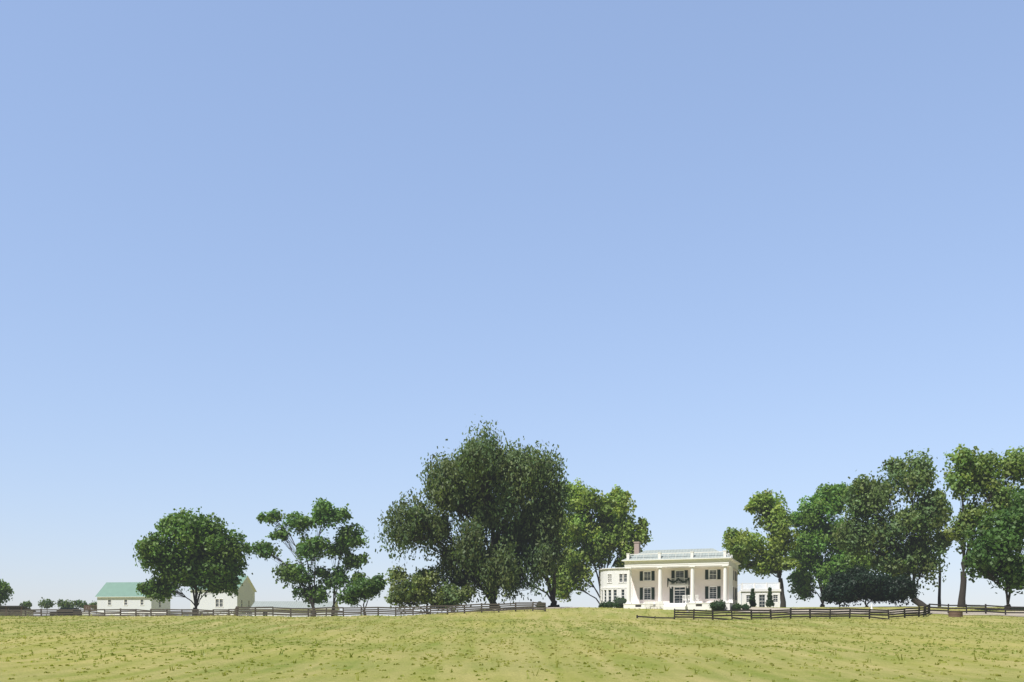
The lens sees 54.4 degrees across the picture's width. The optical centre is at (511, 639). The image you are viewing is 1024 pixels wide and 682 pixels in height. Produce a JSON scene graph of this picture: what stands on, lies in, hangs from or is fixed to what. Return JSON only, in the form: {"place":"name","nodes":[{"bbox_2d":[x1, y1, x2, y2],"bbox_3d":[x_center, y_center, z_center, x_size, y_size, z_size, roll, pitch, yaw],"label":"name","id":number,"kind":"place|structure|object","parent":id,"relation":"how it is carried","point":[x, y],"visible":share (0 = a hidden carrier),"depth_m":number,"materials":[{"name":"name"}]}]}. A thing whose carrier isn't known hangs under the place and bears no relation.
{"place":"outdoors","nodes":[
{"label":"outdoors","id":0,"kind":"place"},
{"bbox_2d":[59,608,81,614],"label":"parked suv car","id":1,"kind":"object","parent":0,"point":[69,610],"visible":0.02,"depth_m":155.37,"materials":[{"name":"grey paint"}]},
{"bbox_2d":[0,606,1023,681],"bbox_3d":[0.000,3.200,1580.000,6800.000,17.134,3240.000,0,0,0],"label":"terrain","id":2,"kind":"structure","parent":0,"point":[677,671],"depth_m":63.48,"materials":[{"name":"green plant"}]},
{"bbox_2d":[0,579,13,605],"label":"tree","id":3,"kind":"object","parent":2,"relation":"on","point":[5,588],"visible":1,"depth_m":204.52,"materials":[{"name":"green plant"}]},
{"bbox_2d":[0,606,33,615],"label":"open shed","id":4,"kind":"object","parent":2,"relation":"on","point":[11,607],"visible":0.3,"depth_m":199.19,"materials":[{"name":"brown"}]},
{"bbox_2d":[19,600,32,608],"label":"orchard tree","id":5,"kind":"object","parent":2,"relation":"on","point":[28,604],"visible":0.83,"depth_m":234.23,"materials":[{"name":"green plant"}]},
{"bbox_2d":[38,597,55,610],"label":"orchard tree","id":6,"kind":"object","parent":2,"relation":"on","point":[47,603],"visible":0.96,"depth_m":234.83,"materials":[{"name":"green plant"}]},
{"bbox_2d":[55,599,73,608],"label":"orchard tree","id":7,"kind":"object","parent":2,"relation":"on","point":[63,604],"visible":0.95,"depth_m":234.97,"materials":[{"name":"green plant"}]},
{"bbox_2d":[71,599,87,608],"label":"orchard tree","id":8,"kind":"object","parent":2,"relation":"on","point":[79,604],"visible":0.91,"depth_m":234.54,"materials":[{"name":"green plant"}]},
{"bbox_2d":[84,605,96,610],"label":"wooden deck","id":9,"kind":"object","parent":2,"relation":"on","point":[85,607],"visible":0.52,"depth_m":211.41,"materials":[{"name":"wood"}]},
{"bbox_2d":[88,600,96,608],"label":"orchard tree","id":10,"kind":"object","parent":2,"relation":"on","point":[93,604],"visible":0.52,"depth_m":234.01,"materials":[{"name":"green plant"}]},
{"bbox_2d":[0,609,234,616],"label":"fence","id":11,"kind":"object","parent":2,"relation":"on","point":[44,612],"visible":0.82,"depth_m":151.67,"materials":[{"name":"wood"}]},
{"bbox_2d":[95,582,172,614],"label":"barn","id":12,"kind":"structure","parent":2,"relation":"on","point":[117,595],"depth_m":210.96,"materials":[{"name":"white"}]},
{"bbox_2d":[82,611,259,615],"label":"fence","id":13,"kind":"object","parent":2,"relation":"on","point":[168,612],"visible":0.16,"depth_m":166.80,"materials":[{"name":"paint"}]},
{"bbox_2d":[132,506,253,614],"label":"round tree","id":14,"kind":"object","parent":2,"relation":"on","point":[201,553],"visible":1,"depth_m":161.42,"materials":[{"name":"green plant"}]},
{"bbox_2d":[189,576,256,615],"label":"barn","id":15,"kind":"structure","parent":2,"relation":"on","point":[245,597],"depth_m":210.73,"materials":[{"name":"white"}]},
{"bbox_2d":[250,601,337,616],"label":"barn","id":16,"kind":"structure","parent":2,"relation":"on","point":[292,604],"depth_m":189.76,"materials":[{"name":"white"}]},
{"bbox_2d":[242,497,353,616],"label":"open tree","id":17,"kind":"object","parent":2,"relation":"on","point":[326,515],"visible":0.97,"depth_m":169.44,"materials":[{"name":"green plant"}]},
{"bbox_2d":[313,522,369,615],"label":"open tree","id":18,"kind":"object","parent":2,"relation":"on","point":[346,538],"visible":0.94,"depth_m":170.62,"materials":[{"name":"green plant"}]},
{"bbox_2d":[336,573,386,615],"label":"tree","id":19,"kind":"object","parent":2,"relation":"on","point":[365,589],"visible":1,"depth_m":150.99,"materials":[{"name":"green plant"}]},
{"bbox_2d":[237,602,545,616],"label":"fence","id":20,"kind":"object","parent":2,"relation":"on","point":[395,610],"visible":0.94,"depth_m":140.96,"materials":[{"name":"grey wood"}]},
{"bbox_2d":[384,565,479,613],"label":"bush","id":21,"kind":"object","parent":2,"relation":"on","point":[420,587],"visible":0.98,"depth_m":147.70,"materials":[{"name":"green plant"}]},
{"bbox_2d":[428,586,461,611],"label":"green shrub","id":22,"kind":"object","parent":2,"relation":"on","point":[444,605],"visible":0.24,"depth_m":149.36,"materials":[{"name":"green plant"}]},
{"bbox_2d":[374,414,541,609],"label":"willow tree","id":23,"kind":"object","parent":2,"relation":"on","point":[483,501],"visible":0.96,"depth_m":147.21,"materials":[{"name":"green plant"}]},
{"bbox_2d":[0,606,1023,681],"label":"grass tufts","id":24,"kind":"object","parent":2,"relation":"on","point":[1003,649],"visible":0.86,"depth_m":76.51,"materials":[{"name":"green plant"}]},
{"bbox_2d":[493,607,577,609],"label":"drive","id":25,"kind":"structure","parent":2,"relation":"on","point":[539,608],"depth_m":149.40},
{"bbox_2d":[499,436,576,606],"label":"willow tree","id":26,"kind":"object","parent":2,"relation":"on","point":[544,555],"visible":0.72,"depth_m":151.07,"materials":[{"name":"green plant"}]},
{"bbox_2d":[545,478,652,607],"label":"tree","id":27,"kind":"object","parent":2,"relation":"on","point":[612,530],"visible":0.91,"depth_m":174.75,"materials":[{"name":"green plant"}]},
{"bbox_2d":[598,601,605,607],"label":"boxwood shrub","id":28,"kind":"object","parent":2,"relation":"on","point":[601,605],"visible":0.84,"depth_m":154.08,"materials":[{"name":"green plant"}]},
{"bbox_2d":[604,601,613,607],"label":"boxwood shrub","id":29,"kind":"object","parent":2,"relation":"on","point":[608,604],"visible":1,"depth_m":152.59,"materials":[{"name":"green plant"}]},
{"bbox_2d":[612,596,626,607],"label":"boxwood shrub","id":30,"kind":"object","parent":2,"relation":"on","point":[618,602],"visible":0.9,"depth_m":150.72,"materials":[{"name":"green plant"}]},
{"bbox_2d":[649,601,654,608],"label":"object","id":31,"kind":"object","parent":2,"relation":"on","point":[650,605],"visible":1,"depth_m":147.13,"materials":[{"name":"paint"}]},
{"bbox_2d":[636,615,673,618],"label":"fence","id":32,"kind":"object","parent":2,"relation":"on","point":[637,616],"visible":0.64,"depth_m":129.93,"materials":[{"name":"brown wood"}]},
{"bbox_2d":[599,542,740,609],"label":"mansion","id":33,"kind":"structure","parent":2,"relation":"on","point":[670,578],"depth_m":149.03,"materials":[{"name":"beige paint"}]},
{"bbox_2d":[708,599,725,609],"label":"boxwood shrub","id":34,"kind":"object","parent":2,"relation":"on","point":[718,604],"visible":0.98,"depth_m":143.13,"materials":[{"name":"green plant"}]},
{"bbox_2d":[731,602,741,609],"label":"boxwood shrub","id":35,"kind":"object","parent":2,"relation":"on","point":[737,606],"visible":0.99,"depth_m":144.81,"materials":[{"name":"green plant"}]},
{"bbox_2d":[742,603,749,609],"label":"boxwood shrub","id":36,"kind":"object","parent":2,"relation":"on","point":[745,606],"visible":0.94,"depth_m":145.41,"materials":[{"name":"green plant"}]},
{"bbox_2d":[748,588,756,606],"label":"topiary cone","id":37,"kind":"object","parent":2,"relation":"on","point":[752,601],"visible":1,"depth_m":158.74,"materials":[{"name":"green plant"}]},
{"bbox_2d":[738,582,780,606],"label":"house wing","id":38,"kind":"structure","parent":2,"relation":"on","point":[761,594],"depth_m":160.94,"materials":[{"name":"paint"}]},
{"bbox_2d":[722,488,801,606],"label":"tree east of house","id":39,"kind":"object","parent":2,"relation":"on","point":[744,549],"visible":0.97,"depth_m":172.87,"materials":[{"name":"green plant"}]},
{"bbox_2d":[765,587,774,606],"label":"topiary cone","id":40,"kind":"object","parent":2,"relation":"on","point":[769,602],"visible":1,"depth_m":158.27,"materials":[{"name":"green plant"}]},
{"bbox_2d":[674,605,929,619],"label":"fence","id":41,"kind":"object","parent":2,"relation":"on","point":[791,613],"visible":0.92,"depth_m":127.18,"materials":[{"name":"brown wood"}]},
{"bbox_2d":[786,481,873,606],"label":"dense tree","id":42,"kind":"object","parent":2,"relation":"on","point":[815,542],"visible":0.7,"depth_m":180.90,"materials":[{"name":"green plant"}]},
{"bbox_2d":[820,561,923,606],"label":"dark evergreen shrub","id":43,"kind":"object","parent":2,"relation":"on","point":[854,585],"visible":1,"depth_m":151.84,"materials":[{"name":"green plant"}]},
{"bbox_2d":[739,607,1023,615],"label":"drive","id":44,"kind":"structure","parent":2,"relation":"on","point":[932,612],"depth_m":139.38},
{"bbox_2d":[829,448,950,606],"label":"willow tree","id":45,"kind":"object","parent":2,"relation":"on","point":[914,554],"visible":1,"depth_m":160.59,"materials":[{"name":"green plant"}]},
{"bbox_2d":[923,488,954,606],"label":"slim tree","id":46,"kind":"object","parent":2,"relation":"on","point":[938,536],"visible":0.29,"depth_m":166.60,"materials":[{"name":"green plant"}]},
{"bbox_2d":[948,611,962,616],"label":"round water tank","id":47,"kind":"object","parent":2,"relation":"on","point":[955,614],"visible":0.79,"depth_m":128.27,"materials":[{"name":"brown"}]},
{"bbox_2d":[928,604,1023,614],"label":"fence","id":48,"kind":"object","parent":2,"relation":"on","point":[983,610],"visible":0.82,"depth_m":135.56,"materials":[{"name":"brown wood"}]},
{"bbox_2d":[937,444,1023,606],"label":"tall olive tree","id":49,"kind":"object","parent":2,"relation":"on","point":[974,473],"visible":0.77,"depth_m":150.91,"materials":[{"name":"green plant"}]},
{"bbox_2d":[959,488,1023,608],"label":"dark tree","id":50,"kind":"object","parent":2,"relation":"on","point":[1002,539],"visible":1,"depth_m":140.13,"materials":[{"name":"green plant"}]},
{"bbox_2d":[0,0,1023,615],"label":"sky","id":51,"kind":"structure","parent":0,"point":[257,256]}
]}

